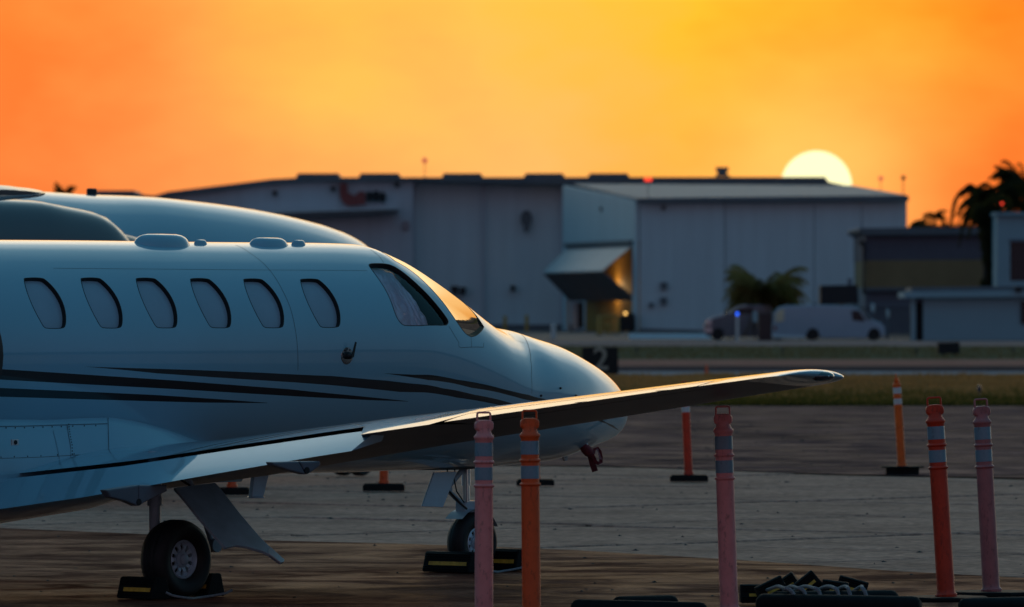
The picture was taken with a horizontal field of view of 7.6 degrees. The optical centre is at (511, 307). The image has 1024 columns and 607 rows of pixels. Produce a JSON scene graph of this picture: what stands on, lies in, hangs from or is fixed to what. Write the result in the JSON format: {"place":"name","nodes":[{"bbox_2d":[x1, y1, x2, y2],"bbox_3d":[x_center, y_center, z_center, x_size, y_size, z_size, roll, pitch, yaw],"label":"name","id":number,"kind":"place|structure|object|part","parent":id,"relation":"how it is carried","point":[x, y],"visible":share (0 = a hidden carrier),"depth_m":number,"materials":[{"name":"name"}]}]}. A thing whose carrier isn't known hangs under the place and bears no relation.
{"place":"outdoors","nodes":[
{"label":"outdoors","id":0,"kind":"place"},
{"bbox_2d":[97,190,160,197],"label":"distant roof","id":1,"kind":"structure","parent":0,"point":[120,192],"depth_m":640.00,"materials":[{"name":"grey metal"}]},
{"bbox_2d":[0,465,1023,577],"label":"apron","id":2,"kind":"object","parent":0,"point":[607,503],"visible":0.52,"depth_m":76.64,"materials":[{"name":"concrete"}]},
{"bbox_2d":[0,185,135,240],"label":"wing airplane","id":3,"kind":"object","parent":2,"relation":"on","point":[27,220],"visible":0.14,"depth_m":86.56,"materials":[{"name":"grey paint"}]},
{"bbox_2d":[13,188,370,475],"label":"jet","id":4,"kind":"object","parent":2,"relation":"on","point":[138,216],"visible":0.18,"depth_m":90.88,"materials":[{"name":"white paint"}]},
{"bbox_2d":[219,482,249,494],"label":"delineator post","id":5,"kind":"object","parent":2,"relation":"on","point":[231,488],"visible":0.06,"depth_m":84.34,"materials":[{"name":"black rubber"}]},
{"bbox_2d":[363,471,404,490],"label":"delineator post","id":6,"kind":"object","parent":2,"relation":"on","point":[383,484],"visible":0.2,"depth_m":86.19,"materials":[{"name":"black rubber"}]},
{"bbox_2d":[516,462,553,485],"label":"delineator post","id":7,"kind":"object","parent":2,"relation":"on","point":[546,482],"visible":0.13,"depth_m":88.77,"materials":[{"name":"black rubber"}]},
{"bbox_2d":[291,501,911,545],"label":"joint filler","id":8,"kind":"object","parent":2,"relation":"on","point":[585,526],"depth_m":70.35,"materials":[{"name":"black rubber"}]},
{"bbox_2d":[670,381,707,481],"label":"delineator post","id":9,"kind":"object","parent":2,"relation":"on","point":[688,475],"visible":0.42,"depth_m":90.97,"materials":[{"name":"orange plastic"}]},
{"bbox_2d":[0,528,1023,606],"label":"asphalt","id":10,"kind":"structure","parent":0,"point":[309,573],"depth_m":58.89,"materials":[{"name":"asphalt"}]},
{"bbox_2d":[117,576,169,599],"bbox_3d":[-2.610,1.986,54.245,0.360,0.155,0.201,0,0,43],"label":"wheel chock","id":11,"kind":"object","parent":10,"relation":"on","point":[140,587],"visible":1,"depth_m":54.15,"materials":[{"name":"black rubber"}]},
{"bbox_2d":[165,589,232,598],"bbox_3d":[-2.233,2.040,54.360,0.106,0.067,0.678,0,0,37],"label":"chock rope","id":12,"kind":"object","parent":10,"relation":"on","point":[199,597],"visible":1,"depth_m":54.43,"materials":[{"name":"grey fabric"}]},
{"bbox_2d":[192,573,223,595],"bbox_3d":[-2.218,1.982,54.773,0.280,0.165,0.201,0,0,39],"label":"wheel chock","id":13,"kind":"object","parent":10,"relation":"on","point":[213,584],"visible":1,"depth_m":54.66,"materials":[{"name":"black rubber"}]},
{"bbox_2d":[0,234,843,598],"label":"business jet","id":14,"kind":"object","parent":10,"relation":"on","point":[148,368],"visible":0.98,"depth_m":56.26,"materials":[{"name":"white paint"}]},
{"bbox_2d":[24,277,65,328],"bbox_3d":[-3.389,-0.026,55.330,0.217,0.380,0.334,0,0,41],"label":"cabin window","id":15,"kind":"structure","parent":14,"relation":"in","point":[47,304],"depth_m":55.36,"materials":[{"name":"blue glass"}]},
{"bbox_2d":[81,277,122,327],"bbox_3d":[-3.003,-0.027,55.770,0.217,0.380,0.334,0,0,41],"label":"cabin window","id":16,"kind":"structure","parent":14,"relation":"in","point":[105,306],"depth_m":55.80,"materials":[{"name":"blue glass"}]},
{"bbox_2d":[136,278,177,327],"bbox_3d":[-2.623,-0.027,56.210,0.217,0.380,0.334,0,0,41],"label":"cabin window","id":17,"kind":"structure","parent":14,"relation":"in","point":[158,302],"depth_m":56.23,"materials":[{"name":"blue glass"}]},
{"bbox_2d":[190,278,230,327],"bbox_3d":[-2.244,-0.026,56.647,0.217,0.380,0.334,0,0,41],"label":"cabin window","id":18,"kind":"structure","parent":14,"relation":"in","point":[214,306],"depth_m":56.67,"materials":[{"name":"blue glass"}]},
{"bbox_2d":[243,278,283,327],"bbox_3d":[-1.865,-0.025,57.084,0.217,0.380,0.334,0,0,41],"label":"cabin window","id":19,"kind":"structure","parent":14,"relation":"in","point":[266,304],"depth_m":57.10,"materials":[{"name":"blue glass"}]},
{"bbox_2d":[300,278,340,327],"bbox_3d":[-1.456,-0.027,57.555,0.217,0.379,0.334,0,0,41],"label":"cabin window","id":20,"kind":"structure","parent":14,"relation":"in","point":[321,301],"depth_m":57.58,"materials":[{"name":"glass"}]},
{"bbox_2d":[369,263,448,325],"bbox_3d":[-0.794,-0.094,58.424,0.351,0.485,0.654,0,0,41],"label":"cockpit side window","id":21,"kind":"structure","parent":14,"relation":"in","point":[391,268],"depth_m":58.52,"materials":[{"name":"black glass"}]},
{"bbox_2d":[580,444,602,471],"bbox_3d":[0.630,1.186,60.548,0.234,0.241,0.093,0,0,-33],"label":"pitot cover","id":22,"kind":"object","parent":14,"relation":"hanging from","point":[588,451],"visible":1,"depth_m":60.57,"materials":[{"name":"red fabric"}]},
{"bbox_2d":[422,551,474,572],"bbox_3d":[-0.458,1.984,59.695,0.480,0.160,0.210,0,0,41],"label":"wheel chock","id":23,"kind":"object","parent":10,"relation":"on","point":[451,561],"visible":0.77,"depth_m":59.62,"materials":[{"name":"black rubber"}]},
{"bbox_2d":[473,411,494,606],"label":"delineator post","id":24,"kind":"object","parent":10,"relation":"on","point":[483,485],"visible":1,"depth_m":49.95,"materials":[{"name":"pink plastic"}]},
{"bbox_2d":[493,548,521,570],"bbox_3d":[-0.077,1.979,60.119,0.420,0.170,0.210,0,0,38],"label":"wheel chock","id":25,"kind":"object","parent":10,"relation":"on","point":[506,558],"visible":0.4,"depth_m":59.99,"materials":[{"name":"black rubber"}]},
{"bbox_2d":[493,566,521,572],"bbox_3d":[-0.092,2.040,59.752,0.106,0.066,0.579,0,0,37],"label":"chock rope","id":26,"kind":"object","parent":10,"relation":"on","point":[506,570],"visible":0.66,"depth_m":59.88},
{"bbox_2d":[519,409,540,606],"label":"delineator post","id":27,"kind":"object","parent":10,"relation":"on","point":[530,483],"visible":1,"depth_m":49.95,"materials":[{"name":"orange plastic"}]},
{"bbox_2d":[571,599,706,606],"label":"rubber roll","id":28,"kind":"object","parent":10,"relation":"on","point":[602,603],"visible":1,"depth_m":51.16,"materials":[{"name":"black rubber"}]},
{"bbox_2d":[613,595,677,600],"bbox_3d":[0.910,2.019,52.304,0.520,0.100,0.100,0,0,-35],"label":"rubber roll","id":29,"kind":"object","parent":10,"relation":"on","point":[658,598],"visible":0.45,"depth_m":52.29,"materials":[{"name":"black rubber"}]},
{"bbox_2d":[713,405,738,606],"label":"delineator post","id":30,"kind":"object","parent":10,"relation":"on","point":[726,524],"visible":1,"depth_m":51.45,"materials":[{"name":"pink plastic"}]},
{"bbox_2d":[739,584,759,602],"bbox_3d":[1.708,1.989,53.227,0.250,0.130,0.161,0,0,-3],"label":"wheel chock","id":31,"kind":"object","parent":10,"relation":"on","point":[747,593],"visible":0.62,"depth_m":53.16,"materials":[{"name":"black rubber"}]},
{"bbox_2d":[754,575,785,596],"bbox_3d":[1.792,1.956,53.009,0.200,0.130,0.161,-26,0,-9],"label":"wheel chock","id":32,"kind":"object","parent":10,"relation":"on","point":[762,587],"visible":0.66,"depth_m":52.96,"materials":[{"name":"black rubber"}]},
{"bbox_2d":[782,571,797,585],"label":"wheel chock","id":33,"kind":"object","parent":10,"relation":"on","point":[790,578],"visible":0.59,"depth_m":53.32,"materials":[{"name":"black rubber"}]},
{"bbox_2d":[791,570,821,590],"bbox_3d":[2.045,1.935,53.227,0.190,0.130,0.161,-39,0,-5],"label":"wheel chock","id":34,"kind":"object","parent":10,"relation":"on","point":[810,577],"visible":0.59,"depth_m":53.17,"materials":[{"name":"black rubber"}]},
{"bbox_2d":[793,585,821,594],"bbox_3d":[1.996,1.975,52.411,0.083,0.180,1.484,0,0,-6],"label":"chock rope","id":35,"kind":"object","parent":10,"relation":"on","point":[817,589],"visible":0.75,"depth_m":51.83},
{"bbox_2d":[814,585,839,594],"bbox_3d":[2.145,1.976,52.412,0.076,0.181,1.480,0,0,-5],"label":"chock rope","id":36,"kind":"object","parent":10,"relation":"on","point":[835,588],"visible":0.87,"depth_m":51.96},
{"bbox_2d":[771,590,898,595],"bbox_3d":[2.209,2.007,52.586,0.934,0.123,0.123,0,0,-19],"label":"rubber roll","id":37,"kind":"object","parent":10,"relation":"on","point":[876,592],"visible":0.29,"depth_m":52.59,"materials":[{"name":"black rubber"}]},
{"bbox_2d":[821,579,848,590],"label":"wheel chock","id":38,"kind":"object","parent":10,"relation":"on","point":[832,582],"visible":0.48,"depth_m":53.03,"materials":[{"name":"black rubber"}]},
{"bbox_2d":[755,594,921,606],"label":"rubber roll","id":39,"kind":"object","parent":10,"relation":"on","point":[790,600],"visible":1,"depth_m":51.51,"materials":[{"name":"black rubber"}]},
{"bbox_2d":[765,585,795,593],"bbox_3d":[1.795,1.975,52.409,0.113,0.180,1.489,0,0,-8],"label":"chock rope","id":40,"kind":"object","parent":39,"relation":"on","point":[790,590],"visible":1,"depth_m":51.94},
{"bbox_2d":[782,585,806,593],"bbox_3d":[1.902,1.975,52.412,0.083,0.179,1.481,0,0,-5],"label":"chock rope","id":41,"kind":"object","parent":39,"relation":"on","point":[802,589],"visible":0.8,"depth_m":51.73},
{"bbox_2d":[834,585,851,594],"bbox_3d":[2.253,1.975,52.413,0.070,0.180,1.476,0,0,-3],"label":"chock rope","id":42,"kind":"object","parent":10,"relation":"on","point":[847,587],"visible":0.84,"depth_m":51.77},
{"bbox_2d":[838,575,868,589],"bbox_3d":[2.373,1.956,53.447,0.210,0.130,0.161,15,0,3],"label":"wheel chock","id":43,"kind":"object","parent":10,"relation":"on","point":[853,583],"visible":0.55,"depth_m":53.40,"materials":[{"name":"black rubber"}]},
{"bbox_2d":[853,585,867,594],"bbox_3d":[2.389,1.975,52.414,0.074,0.180,1.474,0,0,0],"label":"chock rope","id":44,"kind":"object","parent":10,"relation":"on","point":[862,588],"visible":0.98,"depth_m":51.69,"materials":[{"name":"grey fabric"}]},
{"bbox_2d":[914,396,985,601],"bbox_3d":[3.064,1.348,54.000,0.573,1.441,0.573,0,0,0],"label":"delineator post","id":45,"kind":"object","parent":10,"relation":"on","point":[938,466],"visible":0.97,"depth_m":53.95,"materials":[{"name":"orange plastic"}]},
{"bbox_2d":[955,398,1023,596],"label":"delineator post","id":46,"kind":"object","parent":10,"relation":"on","point":[984,467],"visible":1,"depth_m":54.95,"materials":[{"name":"pink plastic"}]},
{"bbox_2d":[958,597,1023,606],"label":"rubber roll","id":47,"kind":"object","parent":10,"relation":"on","point":[995,602],"visible":1,"depth_m":51.67,"materials":[{"name":"black rubber"}]},
{"bbox_2d":[0,0,1023,227],"label":"sky","id":48,"kind":"structure","parent":0,"point":[147,97],"materials":[{"name":"orange"}]},
{"bbox_2d":[753,311,771,340],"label":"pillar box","id":49,"kind":"object","parent":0,"point":[764,326],"visible":1,"depth_m":474.00,"materials":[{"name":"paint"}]},
{"bbox_2d":[509,330,1023,340],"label":"apron","id":50,"kind":"object","parent":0,"point":[570,335],"depth_m":511.49,"materials":[{"name":"grey concrete"}]},
{"bbox_2d":[155,167,840,329],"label":"long hangar","id":51,"kind":"structure","parent":50,"relation":"on","point":[489,250],"depth_m":691.88,"materials":[{"name":"grey metal"}]},
{"bbox_2d":[422,158,427,176],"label":"obstruction light","id":52,"kind":"object","parent":51,"relation":"on","point":[424,160],"visible":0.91,"depth_m":699.55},
{"bbox_2d":[503,316,506,329],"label":"bollard","id":53,"kind":"object","parent":50,"relation":"on","point":[504,322],"visible":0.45,"depth_m":639.88,"materials":[{"name":"yellow paint"}]},
{"bbox_2d":[525,315,528,331],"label":"bollard","id":54,"kind":"object","parent":50,"relation":"on","point":[526,323],"visible":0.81,"depth_m":639.89,"materials":[{"name":"metal"}]},
{"bbox_2d":[549,324,556,338],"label":"marker post","id":55,"kind":"object","parent":50,"relation":"on","point":[553,331],"visible":1,"depth_m":499.86,"materials":[{"name":"white paint"}]},
{"bbox_2d":[601,315,617,334],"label":"yellow gate frame","id":56,"kind":"object","parent":50,"relation":"on","point":[607,326],"visible":0.92,"depth_m":574.92,"materials":[{"name":"paint"}]},
{"bbox_2d":[615,316,620,334],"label":"bollard","id":57,"kind":"object","parent":50,"relation":"on","point":[618,325],"visible":1,"depth_m":579.89,"materials":[{"name":"metal"}]},
{"bbox_2d":[620,312,633,331],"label":"tow tractor","id":58,"kind":"object","parent":50,"relation":"on","point":[626,322],"visible":0.8,"depth_m":638.00,"materials":[{"name":"metal"}]},
{"bbox_2d":[629,334,710,338],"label":"jersey barrier","id":59,"kind":"object","parent":50,"relation":"on","point":[667,336],"visible":0.8,"depth_m":499.09,"materials":[{"name":"paint"}]},
{"bbox_2d":[543,184,908,331],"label":"corner hangar","id":60,"kind":"structure","parent":50,"relation":"on","point":[666,271],"depth_m":640.10,"materials":[{"name":"paint"}]},
{"bbox_2d":[578,302,582,327],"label":"dark doorway","id":61,"kind":"structure","parent":60,"relation":"in","point":[580,304],"depth_m":667.55,"materials":[{"name":"black"}]},
{"bbox_2d":[543,244,631,272],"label":"folding door upper","id":62,"kind":"structure","parent":60,"relation":"in","point":[579,258],"depth_m":656.72,"materials":[{"name":"grey metal"}]},
{"bbox_2d":[544,271,631,300],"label":"folding door lower","id":63,"kind":"structure","parent":60,"relation":"in","point":[596,285],"depth_m":656.40,"materials":[{"name":"black metal"}]},
{"bbox_2d":[901,175,905,194],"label":"roof lamp pole","id":64,"kind":"object","parent":60,"relation":"on","point":[903,177],"visible":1,"depth_m":640.68,"materials":[{"name":"orange metal"}]},
{"bbox_2d":[704,304,781,339],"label":"pickup truck","id":65,"kind":"object","parent":50,"relation":"on","point":[719,327],"visible":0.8,"depth_m":482.00,"materials":[{"name":"black paint"}]},
{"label":"side window","id":66,"kind":"part","parent":65,"relation":"part of","materials":[{"name":"black glass"}]},
{"bbox_2d":[721,264,809,339],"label":"bushy palm","id":67,"kind":"object","parent":50,"relation":"on","point":[778,291],"visible":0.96,"depth_m":482.95,"materials":[{"name":"green plant"}]},
{"bbox_2d":[772,303,884,339],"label":"cargo van","id":68,"kind":"object","parent":50,"relation":"on","point":[814,321],"visible":1,"depth_m":478.00,"materials":[{"name":"white paint"}]},
{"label":"front side window","id":69,"kind":"part","parent":68,"relation":"part of","materials":[{"name":"black glass"}]},
{"bbox_2d":[771,306,910,338],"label":"security fence","id":70,"kind":"object","parent":50,"relation":"on","point":[860,307],"visible":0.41,"depth_m":500.02,"materials":[{"name":"grey metal"}]},
{"bbox_2d":[871,304,874,319],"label":"equipment post","id":71,"kind":"object","parent":50,"relation":"on","point":[872,307],"visible":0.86,"depth_m":485.93,"materials":[{"name":"grey metal"}]},
{"bbox_2d":[886,309,889,339],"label":"equipment post","id":72,"kind":"object","parent":50,"relation":"on","point":[887,313],"visible":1,"depth_m":485.96,"materials":[{"name":"grey metal"}]},
{"bbox_2d":[898,286,1023,339],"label":"flat roof shed","id":73,"kind":"structure","parent":50,"relation":"on","point":[963,313],"depth_m":480.00,"materials":[{"name":"white paint"}]},
{"bbox_2d":[916,302,922,339],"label":"doorway","id":74,"kind":"structure","parent":73,"relation":"in","point":[919,305],"depth_m":480.47,"materials":[{"name":"black"}]},
{"bbox_2d":[1021,301,1023,323],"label":"side window","id":75,"kind":"structure","parent":73,"relation":"in","point":[1022,302],"depth_m":479.88,"materials":[{"name":"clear glass"}]},
{"bbox_2d":[949,183,975,247],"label":"arching palm","id":76,"kind":"object","parent":50,"relation":"on","point":[969,188],"visible":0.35,"depth_m":589.82,"materials":[{"name":"green plant"}]},
{"bbox_2d":[970,192,1013,297],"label":"palm tree","id":77,"kind":"object","parent":50,"relation":"on","point":[981,217],"visible":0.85,"depth_m":565.62,"materials":[{"name":"green plant"}]},
{"bbox_2d":[962,179,1023,239],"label":"tall palm","id":78,"kind":"object","parent":50,"relation":"on","point":[980,193],"visible":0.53,"depth_m":573.70,"materials":[{"name":"green plant"}]},
{"bbox_2d":[987,160,1023,202],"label":"tall palm","id":79,"kind":"object","parent":50,"relation":"on","point":[1007,176],"visible":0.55,"depth_m":584.48,"materials":[{"name":"green plant"}]},
{"bbox_2d":[990,212,1023,285],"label":"pale office block","id":80,"kind":"structure","parent":50,"relation":"on","point":[1007,248],"depth_m":560.00,"materials":[{"name":"white paint"}]},
{"bbox_2d":[1009,239,1023,241],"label":"window frame","id":81,"kind":"structure","parent":80,"relation":"in","point":[1010,240],"depth_m":559.95,"materials":[{"name":"grey metal"}]},
{"bbox_2d":[1010,242,1023,280],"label":"window","id":82,"kind":"structure","parent":80,"relation":"in","point":[1016,248],"depth_m":560.36,"materials":[{"name":"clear glass"}]},
{"bbox_2d":[514,406,1023,477],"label":"asphalt","id":83,"kind":"structure","parent":0,"point":[656,437],"depth_m":118.96,"materials":[{"name":"grey asphalt"}]},
{"bbox_2d":[13,421,1023,597],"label":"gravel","id":84,"kind":"structure","parent":83,"relation":"on","point":[618,535],"depth_m":77.56,"materials":[{"name":"grey gravel"}]},
{"bbox_2d":[880,374,923,474],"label":"delineator post","id":85,"kind":"object","parent":83,"relation":"on","point":[901,468],"visible":1,"depth_m":94.74,"materials":[{"name":"orange plastic"}]},
{"bbox_2d":[544,341,1023,345],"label":"dirt strip","id":86,"kind":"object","parent":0,"point":[795,343],"depth_m":440.21,"materials":[{"name":"brown soil"}]},
{"bbox_2d":[735,312,738,340],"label":"blue lamp post","id":87,"kind":"object","parent":86,"relation":"on","point":[737,326],"visible":1,"depth_m":469.93,"materials":[{"name":"metal"}]},
{"bbox_2d":[562,346,1023,358],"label":"grass","id":88,"kind":"structure","parent":0,"point":[866,350],"depth_m":345.16,"materials":[{"name":"green plant"}]},
{"bbox_2d":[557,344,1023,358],"bbox_3d":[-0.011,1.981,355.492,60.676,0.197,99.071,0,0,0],"label":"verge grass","id":89,"kind":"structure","parent":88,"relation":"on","point":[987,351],"depth_m":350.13,"materials":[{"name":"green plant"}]},
{"bbox_2d":[937,342,959,356],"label":"field box sign","id":90,"kind":"object","parent":88,"relation":"on","point":[943,348],"visible":0.96,"depth_m":320.68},
{"bbox_2d":[606,370,1023,405],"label":"verge grass","id":91,"kind":"structure","parent":0,"point":[999,389],"depth_m":185.86,"materials":[{"name":"plant"}]},
{"bbox_2d":[782,151,851,184],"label":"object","id":92,"kind":"object","parent":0,"point":[831,168],"visible":0.45,"depth_m":8972.18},
{"bbox_2d":[618,359,1023,365],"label":"taxiway","id":93,"kind":"structure","parent":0,"point":[821,362],"depth_m":288.45,"materials":[{"name":"grey asphalt"}]},
{"bbox_2d":[618,366,1023,370],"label":"taxiway shoulder","id":94,"kind":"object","parent":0,"point":[828,368],"depth_m":260.72},
{"bbox_2d":[819,279,857,306],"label":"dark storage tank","id":95,"kind":"object","parent":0,"point":[837,294],"visible":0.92,"depth_m":520.00,"materials":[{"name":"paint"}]},
{"bbox_2d":[847,227,982,333],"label":"stucco building","id":96,"kind":"structure","parent":0,"point":[890,264],"depth_m":600.00,"materials":[{"name":"beige paint"}]},
{"bbox_2d":[907,222,977,227],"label":"tree line","id":97,"kind":"object","parent":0,"point":[923,224],"visible":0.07,"depth_m":699.68,"materials":[{"name":"green plant"}]},
{"label":"ground","id":98,"kind":"structure","parent":0,"visible":0},
{"bbox_2d":[53,181,77,192],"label":"fan palm","id":99,"kind":"object","parent":98,"relation":"on","point":[69,189],"visible":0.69,"depth_m":799.58,"materials":[{"name":"green plant"}]},
{"bbox_2d":[614,371,1023,375],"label":"edge line","id":100,"kind":"object","parent":98,"relation":"on","point":[847,372],"depth_m":243.81,"materials":[{"name":"white paint"}]},
{"bbox_2d":[910,218,928,226],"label":"palm","id":101,"kind":"object","parent":98,"relation":"on","point":[921,220],"visible":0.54,"depth_m":899.77,"materials":[{"name":"green plant"}]},
{"bbox_2d":[922,209,948,226],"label":"palm","id":102,"kind":"object","parent":98,"relation":"on","point":[937,215],"visible":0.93,"depth_m":899.78,"materials":[{"name":"green plant"}]},
{"label":"verge soil","id":103,"kind":"structure","parent":0,"visible":0},
{"bbox_2d":[582,347,617,373],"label":"taxiway sign","id":104,"kind":"object","parent":103,"relation":"on","point":[604,360],"visible":0.85,"depth_m":229.60,"materials":[{"name":"black metal"}]},
{"bbox_2d":[977,385,981,397],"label":"taxiway light","id":105,"kind":"object","parent":103,"relation":"on","point":[979,389],"visible":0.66,"depth_m":174.76,"materials":[{"name":"grey metal"}]}
]}

